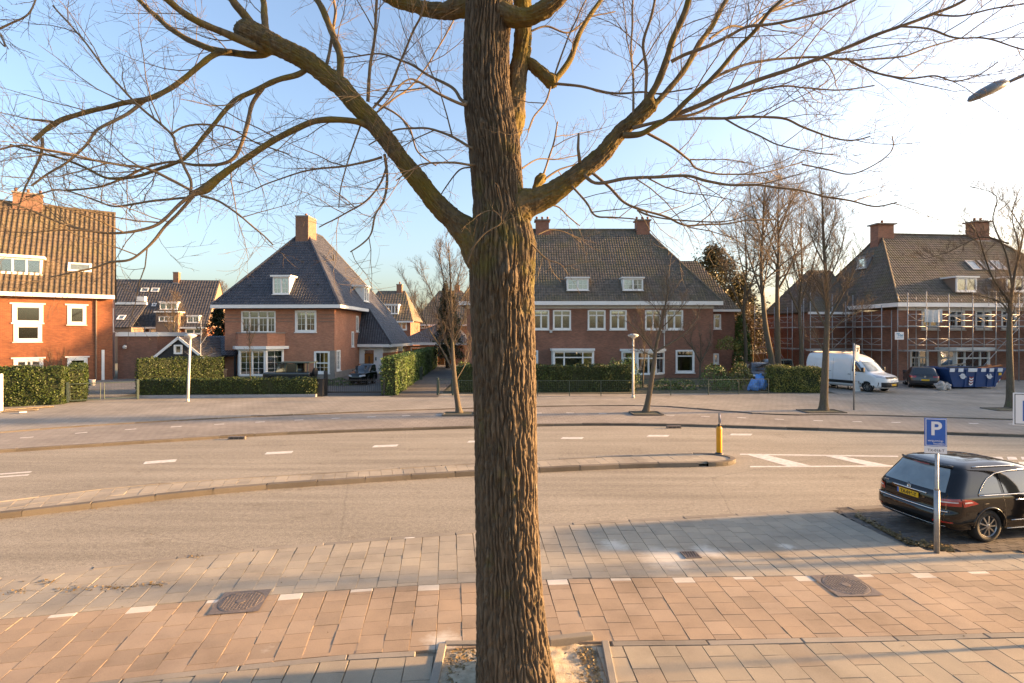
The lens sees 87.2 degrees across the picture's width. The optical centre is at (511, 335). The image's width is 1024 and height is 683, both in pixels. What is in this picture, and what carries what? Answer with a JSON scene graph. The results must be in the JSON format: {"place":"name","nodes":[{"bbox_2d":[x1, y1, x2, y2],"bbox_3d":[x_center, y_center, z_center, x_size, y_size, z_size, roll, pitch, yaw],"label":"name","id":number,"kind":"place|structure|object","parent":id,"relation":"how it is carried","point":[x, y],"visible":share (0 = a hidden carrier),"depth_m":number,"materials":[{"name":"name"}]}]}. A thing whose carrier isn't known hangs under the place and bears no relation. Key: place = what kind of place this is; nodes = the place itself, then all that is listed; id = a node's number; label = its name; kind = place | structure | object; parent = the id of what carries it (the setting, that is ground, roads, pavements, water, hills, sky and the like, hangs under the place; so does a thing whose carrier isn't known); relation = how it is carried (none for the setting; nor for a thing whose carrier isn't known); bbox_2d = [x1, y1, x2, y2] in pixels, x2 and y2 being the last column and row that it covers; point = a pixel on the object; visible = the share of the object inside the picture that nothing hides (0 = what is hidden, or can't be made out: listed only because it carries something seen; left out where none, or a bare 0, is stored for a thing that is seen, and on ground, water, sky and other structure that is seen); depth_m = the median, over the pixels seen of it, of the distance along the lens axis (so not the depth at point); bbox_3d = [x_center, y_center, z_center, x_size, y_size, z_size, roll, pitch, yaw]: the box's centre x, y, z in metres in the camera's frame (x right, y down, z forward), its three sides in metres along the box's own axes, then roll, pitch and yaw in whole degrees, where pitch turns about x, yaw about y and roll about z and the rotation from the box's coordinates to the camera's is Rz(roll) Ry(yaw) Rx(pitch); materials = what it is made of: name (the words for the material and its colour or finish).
{"place":"outdoors","nodes":[
{"label":"outdoors","id":0,"kind":"place"},
{"bbox_2d":[0,188,116,380],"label":"brick house","id":1,"kind":"structure","parent":0,"point":[82,321],"depth_m":44.91,"materials":[{"name":"brick"}]},
{"bbox_2d":[11,322,43,342],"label":"window","id":2,"kind":"structure","parent":1,"relation":"in","point":[15,324],"depth_m":42.78,"materials":[{"name":"white paint"}]},
{"bbox_2d":[10,302,45,322],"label":"window","id":3,"kind":"structure","parent":1,"relation":"in","point":[14,305],"depth_m":42.81,"materials":[{"name":"white paint"}]},
{"bbox_2d":[11,357,45,365],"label":"window","id":4,"kind":"structure","parent":1,"relation":"in","point":[19,359],"depth_m":42.82,"materials":[{"name":"white paint"}]},
{"bbox_2d":[65,304,87,325],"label":"window","id":5,"kind":"structure","parent":1,"relation":"in","point":[76,313],"depth_m":44.75,"materials":[{"name":"white paint"}]},
{"bbox_2d":[68,262,91,271],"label":"roof window","id":6,"kind":"structure","parent":1,"relation":"in","point":[72,266],"depth_m":45.57,"materials":[{"name":"white paint"}]},
{"bbox_2d":[88,379,136,396],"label":"forecourt","id":7,"kind":"structure","parent":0,"point":[110,388],"depth_m":38.29,"materials":[{"name":"concrete"}]},
{"bbox_2d":[153,337,224,367],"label":"timber shed","id":8,"kind":"structure","parent":7,"relation":"on","point":[174,347],"depth_m":44.00,"materials":[{"name":"black paint"}]},
{"bbox_2d":[115,272,224,362],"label":"row house","id":9,"kind":"structure","parent":0,"point":[198,296],"depth_m":82.43,"materials":[{"name":"tile"}]},
{"bbox_2d":[209,336,237,377],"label":"carport","id":10,"kind":"object","parent":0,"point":[229,353],"visible":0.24,"depth_m":47.13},
{"bbox_2d":[328,373,382,395],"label":"villa drive","id":11,"kind":"structure","parent":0,"point":[360,386],"depth_m":38.29,"materials":[{"name":"brick"}]},
{"bbox_2d":[348,363,376,384],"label":"micro car","id":12,"kind":"object","parent":11,"relation":"on","point":[364,371],"visible":0.94,"depth_m":41.54,"materials":[{"name":"black paint"}]},
{"bbox_2d":[376,282,422,335],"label":"house","id":13,"kind":"structure","parent":0,"point":[401,308],"depth_m":80.20,"materials":[{"name":"tile"}]},
{"bbox_2d":[391,365,457,396],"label":"driveway","id":14,"kind":"structure","parent":0,"point":[426,386],"depth_m":41.40,"materials":[{"name":"brick"}]},
{"bbox_2d":[378,346,437,395],"bbox_3d":[-8.638,2.568,49.378,1.473,2.643,31.560,0,0,-3],"label":"clipped hedge","id":15,"kind":"object","parent":14,"relation":"on","point":[400,372],"visible":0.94,"depth_m":37.65,"materials":[{"name":"green plant"}]},
{"bbox_2d":[404,324,466,365],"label":"double garage","id":16,"kind":"structure","parent":0,"point":[418,341],"depth_m":69.00,"materials":[{"name":"tile"}]},
{"bbox_2d":[114,339,757,429],"bbox_3d":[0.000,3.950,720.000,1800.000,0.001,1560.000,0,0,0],"label":"ground","id":17,"kind":"structure","parent":0,"point":[116,371],"depth_m":56.90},
{"bbox_2d":[115,332,186,378],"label":"flat roofed annex","id":18,"kind":"object","parent":17,"relation":"on","point":[140,345],"visible":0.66,"depth_m":46.74,"materials":[{"name":"brick"}]},
{"bbox_2d":[156,289,190,331],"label":"tree","id":19,"kind":"object","parent":17,"relation":"on","point":[173,309],"visible":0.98,"depth_m":69.95,"materials":[{"name":"beige plant"}]},
{"bbox_2d":[196,309,224,336],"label":"yew tree","id":20,"kind":"object","parent":17,"relation":"on","point":[216,318],"visible":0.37,"depth_m":57.44,"materials":[{"name":"green plant"}]},
{"bbox_2d":[210,214,412,378],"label":"brick villa","id":21,"kind":"object","parent":17,"relation":"on","point":[343,331],"visible":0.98,"depth_m":48.01,"materials":[{"name":"brick"}]},
{"bbox_2d":[241,311,275,331],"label":"window","id":22,"kind":"structure","parent":21,"relation":"in","point":[245,315],"depth_m":47.49,"materials":[{"name":"white paint"}]},
{"bbox_2d":[294,310,316,332],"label":"window","id":23,"kind":"structure","parent":21,"relation":"in","point":[297,312],"depth_m":47.27,"materials":[{"name":"white paint"}]},
{"bbox_2d":[314,351,329,373],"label":"window","id":24,"kind":"structure","parent":21,"relation":"in","point":[316,353],"depth_m":47.20,"materials":[{"name":"white paint"}]},
{"bbox_2d":[430,282,466,367],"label":"yew tree","id":25,"kind":"object","parent":17,"relation":"on","point":[446,351],"visible":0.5,"depth_m":61.60,"materials":[{"name":"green plant"}]},
{"bbox_2d":[0,0,1023,682],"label":"linden tree","id":26,"kind":"object","parent":17,"relation":"on","point":[494,238],"visible":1,"depth_m":5.63,"materials":[{"name":"brown plant"}]},
{"bbox_2d":[650,237,770,350],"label":"cedar tree","id":27,"kind":"object","parent":17,"relation":"on","point":[708,263],"visible":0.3,"depth_m":62.83,"materials":[{"name":"green plant"}]},
{"bbox_2d":[731,314,752,372],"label":"ivy column","id":28,"kind":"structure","parent":17,"relation":"on","point":[740,351],"depth_m":52.19,"materials":[{"name":"green plant"}]},
{"bbox_2d":[706,175,788,369],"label":"garden tree","id":29,"kind":"object","parent":17,"relation":"on","point":[745,299],"visible":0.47,"depth_m":49.93,"materials":[{"name":"brown plant"}]},
{"bbox_2d":[728,264,766,362],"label":"cedar tree","id":30,"kind":"object","parent":17,"relation":"on","point":[758,343],"visible":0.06,"depth_m":64.72,"materials":[{"name":"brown plant"}]},
{"bbox_2d":[735,294,771,360],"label":"blossom tree","id":31,"kind":"object","parent":17,"relation":"on","point":[749,322],"visible":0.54,"depth_m":57.93,"materials":[{"name":"brown plant"}]},
{"bbox_2d":[754,301,801,360],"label":"scaffold","id":32,"kind":"object","parent":17,"relation":"on","point":[787,338],"visible":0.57,"depth_m":53.00,"materials":[{"name":"metal"}]},
{"bbox_2d":[730,145,827,366],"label":"garden tree","id":33,"kind":"object","parent":17,"relation":"on","point":[777,333],"visible":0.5,"depth_m":43.88,"materials":[{"name":"brown plant"}]},
{"bbox_2d":[803,293,852,352],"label":"scaffold","id":34,"kind":"object","parent":17,"relation":"on","point":[832,338],"visible":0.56,"depth_m":48.57,"materials":[{"name":"metal"}]},
{"bbox_2d":[761,218,1023,380],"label":"scaffolded house","id":35,"kind":"structure","parent":17,"relation":"on","point":[893,270],"depth_m":47.28,"materials":[{"name":"brown brick"}]},
{"bbox_2d":[910,349,928,366],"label":"window","id":36,"kind":"structure","parent":35,"relation":"in","point":[921,356],"depth_m":45.22,"materials":[{"name":"white paint"}]},
{"bbox_2d":[949,311,966,330],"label":"window","id":37,"kind":"structure","parent":35,"relation":"in","point":[951,323],"depth_m":45.55,"materials":[{"name":"white paint"}]},
{"bbox_2d":[974,311,992,330],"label":"window","id":38,"kind":"structure","parent":35,"relation":"in","point":[977,323],"depth_m":45.80,"materials":[{"name":"white paint"}]},
{"bbox_2d":[419,286,466,358],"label":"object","id":39,"kind":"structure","parent":0,"point":[427,319],"depth_m":89.09,"materials":[{"name":"plant"}]},
{"bbox_2d":[0,392,1012,432],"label":"pavement","id":40,"kind":"structure","parent":0,"point":[103,411],"depth_m":29.16,"materials":[{"name":"concrete"}]},
{"bbox_2d":[0,364,70,406],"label":"clipped hedge","id":41,"kind":"object","parent":40,"relation":"on","point":[27,385],"visible":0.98,"depth_m":29.09,"materials":[{"name":"green plant"}]},
{"bbox_2d":[68,361,89,401],"bbox_3d":[-27.506,2.812,34.044,1.248,2.143,9.032,0,0,-38],"label":"clipped hedge","id":42,"kind":"object","parent":40,"relation":"on","point":[78,372],"visible":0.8,"depth_m":30.80,"materials":[{"name":"green plant"}]},
{"bbox_2d":[66,379,138,402],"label":"driveway gate","id":43,"kind":"structure","parent":40,"relation":"on","point":[67,391],"depth_m":31.03,"materials":[{"name":"grey metal"}]},
{"bbox_2d":[184,334,196,401],"bbox_3d":[-18.476,1.863,30.883,0.672,3.910,0.672,0,0,0],"label":"street lamp","id":44,"kind":"object","parent":40,"relation":"on","point":[190,336],"visible":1,"depth_m":30.83,"materials":[{"name":"grey metal"}]},
{"bbox_2d":[139,394,316,397],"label":"hedge plinth","id":45,"kind":"structure","parent":40,"relation":"on","point":[233,396],"depth_m":32.77,"materials":[{"name":"concrete"}]},
{"bbox_2d":[136,376,318,394],"bbox_3d":[-17.399,3.068,33.139,10.850,1.220,1.124,0,0,-4],"label":"clipped hedge","id":46,"kind":"object","parent":45,"relation":"on","point":[248,385],"visible":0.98,"depth_m":32.86,"materials":[{"name":"green plant"}]},
{"bbox_2d":[324,371,384,395],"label":"bar gate","id":47,"kind":"structure","parent":40,"relation":"on","point":[336,380],"depth_m":33.89,"materials":[{"name":"black metal"}]},
{"bbox_2d":[537,380,631,395],"bbox_3d":[4.570,3.320,33.647,5.984,0.980,0.040,0,0,-2],"label":"iron fence","id":48,"kind":"object","parent":40,"relation":"on","point":[569,387],"visible":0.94,"depth_m":33.61,"materials":[{"name":"black metal"}]},
{"bbox_2d":[796,409,846,412],"bbox_3d":[15.445,3.798,26.864,1.980,0.050,1.180,0,0,0],"label":"tree pit","id":49,"kind":"object","parent":40,"relation":"on","point":[818,411],"visible":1,"depth_m":26.75,"materials":[{"name":"concrete"}]},
{"bbox_2d":[779,151,877,410],"bbox_3d":[16.391,-2.667,27.317,5.299,12.997,2.635,0,0,0],"label":"street tree","id":50,"kind":"object","parent":49,"relation":"in","point":[823,404],"visible":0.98,"depth_m":27.21,"materials":[{"name":"brown plant"}]},
{"bbox_2d":[853,343,859,409],"bbox_3d":[17.663,2.115,27.536,0.469,3.400,0.099,0,0,-19],"label":"sign post","id":51,"kind":"object","parent":40,"relation":"on","point":[856,348],"visible":1,"depth_m":27.46,"materials":[{"name":"metal"}]},
{"bbox_2d":[980,407,1012,410],"bbox_3d":[25.427,3.798,27.545,1.980,0.050,1.180,0,0,0],"label":"tree pit","id":52,"kind":"object","parent":40,"relation":"on","point":[1000,408],"visible":0.68,"depth_m":27.85,"materials":[{"name":"concrete"}]},
{"bbox_2d":[902,173,1023,407],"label":"street tree","id":53,"kind":"object","parent":52,"relation":"in","point":[1009,307],"visible":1,"depth_m":28.20,"materials":[{"name":"brown plant"}]},
{"bbox_2d":[0,426,1023,578],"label":"road","id":54,"kind":"structure","parent":0,"point":[770,470],"depth_m":14.04,"materials":[{"name":"asphalt"}]},
{"bbox_2d":[0,452,735,518],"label":"traffic island","id":55,"kind":"structure","parent":54,"relation":"on","point":[77,500],"depth_m":14.04,"materials":[{"name":"concrete"}]},
{"bbox_2d":[715,413,722,453],"bbox_3d":[6.586,3.130,17.091,0.257,1.300,0.260,0,0,-31],"label":"traffic bollard","id":56,"kind":"object","parent":55,"relation":"on","point":[718,439],"visible":1,"depth_m":17.02,"materials":[{"name":"yellow metal"}]},
{"bbox_2d":[0,570,1023,682],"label":"cycle path","id":57,"kind":"structure","parent":0,"point":[124,643],"depth_m":7.22,"materials":[{"name":"red tile"}]},
{"bbox_2d":[207,589,270,614],"bbox_3d":[-3.889,3.834,7.714,0.660,0.052,0.660,0,0,-9],"label":"manhole cover","id":58,"kind":"object","parent":57,"relation":"on","point":[244,601],"visible":1,"depth_m":7.68,"materials":[{"name":"metal"}]},
{"bbox_2d":[810,574,882,596],"bbox_3d":[5.102,3.834,8.221,0.700,0.052,0.700,0,0,-3],"label":"manhole cover","id":59,"kind":"object","parent":57,"relation":"on","point":[839,585],"visible":1,"depth_m":8.18,"materials":[{"name":"metal"}]},
{"bbox_2d":[0,511,1023,619],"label":"verge pavement","id":60,"kind":"structure","parent":0,"point":[803,543],"depth_m":9.06,"materials":[{"name":"grey tile"}]},
{"bbox_2d":[3,554,202,594],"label":"moss tufts","id":61,"kind":"object","parent":60,"relation":"on","point":[191,555],"visible":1,"depth_m":8.17,"materials":[{"name":"green plant"}]},
{"bbox_2d":[924,418,946,553],"bbox_3d":[7.449,2.644,9.479,0.330,2.372,0.109,0,0,16],"label":"parking sign","id":62,"kind":"object","parent":60,"relation":"on","point":[935,435],"visible":1,"depth_m":9.43,"materials":[{"name":"metal"}]},
{"bbox_2d":[967,73,1023,101],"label":"arm street lamp","id":63,"kind":"object","parent":60,"relation":"on","point":[993,87],"visible":0.95,"depth_m":9.41,"materials":[{"name":"metal"}]},
{"bbox_2d":[0,406,1023,452],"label":"cycle path","id":64,"kind":"structure","parent":0,"point":[108,435],"depth_m":23.11,"materials":[{"name":"asphalt"}]},
{"bbox_2d":[442,411,473,415],"bbox_3d":[-2.545,3.798,26.008,1.580,0.050,1.180,0,0,0],"label":"tree pit","id":65,"kind":"object","parent":64,"relation":"on","point":[453,413],"visible":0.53,"depth_m":26.07,"materials":[{"name":"concrete"}]},
{"bbox_2d":[396,228,471,412],"bbox_3d":[-3.676,-0.915,26.640,4.287,9.532,2.931,0,0,0],"label":"street tree","id":66,"kind":"object","parent":65,"relation":"in","point":[458,408],"visible":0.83,"depth_m":26.35,"materials":[{"name":"brown plant"}]},
{"bbox_2d":[628,411,663,414],"bbox_3d":[6.529,3.798,26.217,1.480,0.050,1.180,0,0,0],"label":"tree pit","id":67,"kind":"object","parent":64,"relation":"on","point":[644,413],"visible":0.94,"depth_m":26.07,"materials":[{"name":"concrete"}]},
{"bbox_2d":[615,266,703,412],"bbox_3d":[7.401,0.147,26.623,4.599,7.432,1.909,0,0,0],"label":"street tree","id":68,"kind":"object","parent":67,"relation":"in","point":[647,403],"visible":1,"depth_m":26.57,"materials":[{"name":"brown plant"}]},
{"bbox_2d":[0,505,1023,682],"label":"curb","id":69,"kind":"structure","parent":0,"point":[319,660],"depth_m":6.76,"materials":[{"name":"concrete"}]},
{"bbox_2d":[0,0,43,62],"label":"linden tree","id":70,"kind":"object","parent":69,"relation":"on","point":[12,23],"visible":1,"depth_m":5.50,"materials":[{"name":"brown plant"}]},
{"bbox_2d":[429,631,616,682],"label":"tree pit","id":71,"kind":"object","parent":69,"relation":"on","point":[566,664],"visible":0.51,"depth_m":6.31,"materials":[{"name":"concrete"}]},
{"bbox_2d":[446,646,602,682],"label":"dead leaves","id":72,"kind":"object","parent":71,"relation":"in","point":[588,667],"visible":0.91,"depth_m":6.30,"materials":[{"name":"plant"}]},
{"bbox_2d":[0,0,1023,332],"label":"sky","id":73,"kind":"structure","parent":0,"point":[996,148],"materials":[{"name":"blue"}]},
{"bbox_2d":[142,638,1023,682],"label":"footway","id":74,"kind":"structure","parent":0,"point":[971,661],"depth_m":6.22,"materials":[{"name":"tile"}]},
{"bbox_2d":[1013,393,1023,424],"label":"zone sign","id":75,"kind":"object","parent":74,"relation":"on","point":[1018,408],"visible":1,"depth_m":6.61,"materials":[{"name":"metal"}]},
{"bbox_2d":[459,217,740,378],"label":"double house","id":76,"kind":"structure","parent":0,"point":[574,326],"depth_m":48.22,"materials":[{"name":"brown brick"}]},
{"bbox_2d":[553,310,570,329],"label":"window","id":77,"kind":"structure","parent":76,"relation":"in","point":[561,318],"depth_m":48.31,"materials":[{"name":"white paint"}]},
{"bbox_2d":[588,310,605,329],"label":"window","id":78,"kind":"structure","parent":76,"relation":"in","point":[596,318],"depth_m":48.31,"materials":[{"name":"white paint"}]},
{"bbox_2d":[610,310,626,329],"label":"window","id":79,"kind":"structure","parent":76,"relation":"in","point":[624,315],"depth_m":47.97,"materials":[{"name":"white paint"}]},
{"bbox_2d":[675,350,694,373],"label":"window","id":80,"kind":"structure","parent":76,"relation":"in","point":[692,355],"depth_m":47.97,"materials":[{"name":"white paint"}]},
{"bbox_2d":[713,335,739,349],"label":"climbing shrub","id":81,"kind":"object","parent":76,"relation":"attached to","point":[725,339],"visible":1,"depth_m":46.84,"materials":[{"name":"green plant"}]},
{"bbox_2d":[443,378,832,392],"bbox_3d":[8.450,3.806,41.550,26.100,0.001,12.700,0,0,0],"label":"double house garden","id":82,"kind":"object","parent":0,"point":[695,380],"visible":0.2,"depth_m":36.98,"materials":[{"name":"plant"}]},
{"bbox_2d":[456,363,636,392],"bbox_3d":[2.292,2.851,36.398,12.228,2.057,1.439,0,0,-2],"label":"clipped hedge","id":83,"kind":"object","parent":82,"relation":"on","point":[588,371],"visible":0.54,"depth_m":36.01,"materials":[{"name":"green plant"}]},
{"bbox_2d":[628,304,658,387],"bbox_3d":[9.502,0.945,39.135,2.389,6.558,1.412,0,0,0],"label":"garden tree","id":84,"kind":"object","parent":82,"relation":"on","point":[643,341],"visible":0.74,"depth_m":38.96,"materials":[{"name":"brown plant"}]},
{"bbox_2d":[678,321,713,379],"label":"cherry tree","id":85,"kind":"object","parent":82,"relation":"on","point":[700,359],"visible":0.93,"depth_m":45.45,"materials":[{"name":"plant"}]},
{"bbox_2d":[698,363,729,387],"bbox_3d":[14.514,2.906,38.534,2.431,1.914,1.885,0,0,0],"label":"garden bush","id":86,"kind":"object","parent":82,"relation":"on","point":[715,372],"visible":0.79,"depth_m":38.38,"materials":[{"name":"green plant"}]},
{"bbox_2d":[710,380,742,390],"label":"garden bush","id":87,"kind":"object","parent":82,"relation":"on","point":[724,383],"visible":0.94,"depth_m":37.06,"materials":[{"name":"green plant"}]},
{"bbox_2d":[728,361,753,386],"bbox_3d":[16.803,2.888,39.549,2.003,1.982,1.683,0,0,0],"label":"garden bush","id":88,"kind":"object","parent":82,"relation":"on","point":[739,372],"visible":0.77,"depth_m":39.28,"materials":[{"name":"green plant"}]},
{"bbox_2d":[744,361,770,379],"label":"suv car","id":89,"kind":"object","parent":82,"relation":"on","point":[755,367],"visible":0.41,"depth_m":42.11,"materials":[{"name":"grey paint"}]},
{"bbox_2d":[701,135,828,364],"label":"garden tree","id":90,"kind":"object","parent":82,"relation":"on","point":[769,348],"visible":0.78,"depth_m":42.75,"materials":[{"name":"brown plant"}]},
{"bbox_2d":[764,364,821,392],"bbox_3d":[19.098,2.888,36.409,3.544,1.965,2.080,0,0,7],"label":"clipped hedge","id":91,"kind":"object","parent":82,"relation":"on","point":[798,378],"visible":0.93,"depth_m":35.73,"materials":[{"name":"green plant"}]},
{"bbox_2d":[828,380,1023,393],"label":"builder yard","id":92,"kind":"structure","parent":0,"point":[999,387],"depth_m":36.91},
{"bbox_2d":[764,169,832,365],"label":"garden tree","id":93,"kind":"object","parent":92,"relation":"on","point":[801,349],"visible":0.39,"depth_m":46.90,"materials":[{"name":"brown plant"}]},
{"bbox_2d":[806,350,898,391],"bbox_3d":[23.942,2.450,38.038,2.340,2.700,5.876,0,0,-24],"label":"panel van","id":94,"kind":"object","parent":92,"relation":"on","point":[870,374],"visible":0.77,"depth_m":36.99,"materials":[{"name":"white paint"}]},
{"bbox_2d":[845,305,891,373],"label":"scaffold","id":95,"kind":"object","parent":92,"relation":"on","point":[871,338],"visible":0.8,"depth_m":46.68,"materials":[{"name":"metal"}]},
{"bbox_2d":[903,366,939,387],"bbox_3d":[30.398,3.050,39.995,1.824,1.500,4.028,0,0,30],"label":"hatchback car","id":96,"kind":"object","parent":92,"relation":"on","point":[920,375],"visible":0.92,"depth_m":38.54,"materials":[{"name":"grey paint"}]},
{"bbox_2d":[897,291,1023,380],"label":"scaffold","id":97,"kind":"object","parent":92,"relation":"on","point":[972,326],"visible":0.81,"depth_m":44.29,"materials":[{"name":"metal"}]},
{"bbox_2d":[924,309,942,321],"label":"hung sheet","id":98,"kind":"object","parent":97,"relation":"hanging from","point":[930,315],"visible":1,"depth_m":43.77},
{"bbox_2d":[923,366,1005,386],"bbox_3d":[32.852,3.002,39.119,4.500,1.364,2.350,0,0,-4],"label":"skip container","id":99,"kind":"object","parent":92,"relation":"on","point":[972,377],"visible":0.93,"depth_m":38.10,"materials":[{"name":"metal"}]},
{"bbox_2d":[996,151,1023,270],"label":"garden tree","id":100,"kind":"object","parent":92,"relation":"on","point":[1016,223],"visible":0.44,"depth_m":40.51,"materials":[{"name":"brown plant"}]},
{"bbox_2d":[836,507,1023,552],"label":"parking bay","id":101,"kind":"object","parent":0,"point":[1008,539],"visible":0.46,"depth_m":10.48,"materials":[{"name":"brick"}]},
{"bbox_2d":[854,511,954,552],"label":"leaf litter","id":102,"kind":"object","parent":101,"relation":"on","point":[943,547],"visible":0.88,"depth_m":10.11,"materials":[{"name":"brown plant"}]},
{"bbox_2d":[879,451,1023,541],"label":"estate car","id":103,"kind":"object","parent":101,"relation":"on","point":[982,498],"visible":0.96,"depth_m":10.15,"materials":[{"name":"black paint"}]},
{"label":"villa garden","id":104,"kind":"structure","parent":0,"visible":0},
{"bbox_2d":[134,355,224,393],"bbox_3d":[-22.428,2.599,36.499,5.326,2.552,1.385,0,0,-37],"label":"clipped hedge","id":105,"kind":"object","parent":104,"relation":"on","point":[202,367],"visible":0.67,"depth_m":36.10,"materials":[{"name":"green plant"}]},
{"bbox_2d":[181,310,216,357],"bbox_3d":[-22.044,0.745,38.114,2.825,5.036,1.173,0,0,0],"label":"garden tree","id":106,"kind":"object","parent":104,"relation":"on","point":[202,332],"visible":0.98,"depth_m":37.98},
{"bbox_2d":[263,361,317,378],"bbox_3d":[-16.630,2.905,40.585,3.800,1.790,1.584,0,0,3],"label":"jeep car","id":107,"kind":"object","parent":104,"relation":"on","point":[286,369],"visible":0.56,"depth_m":39.90,"materials":[{"name":"grey paint"}]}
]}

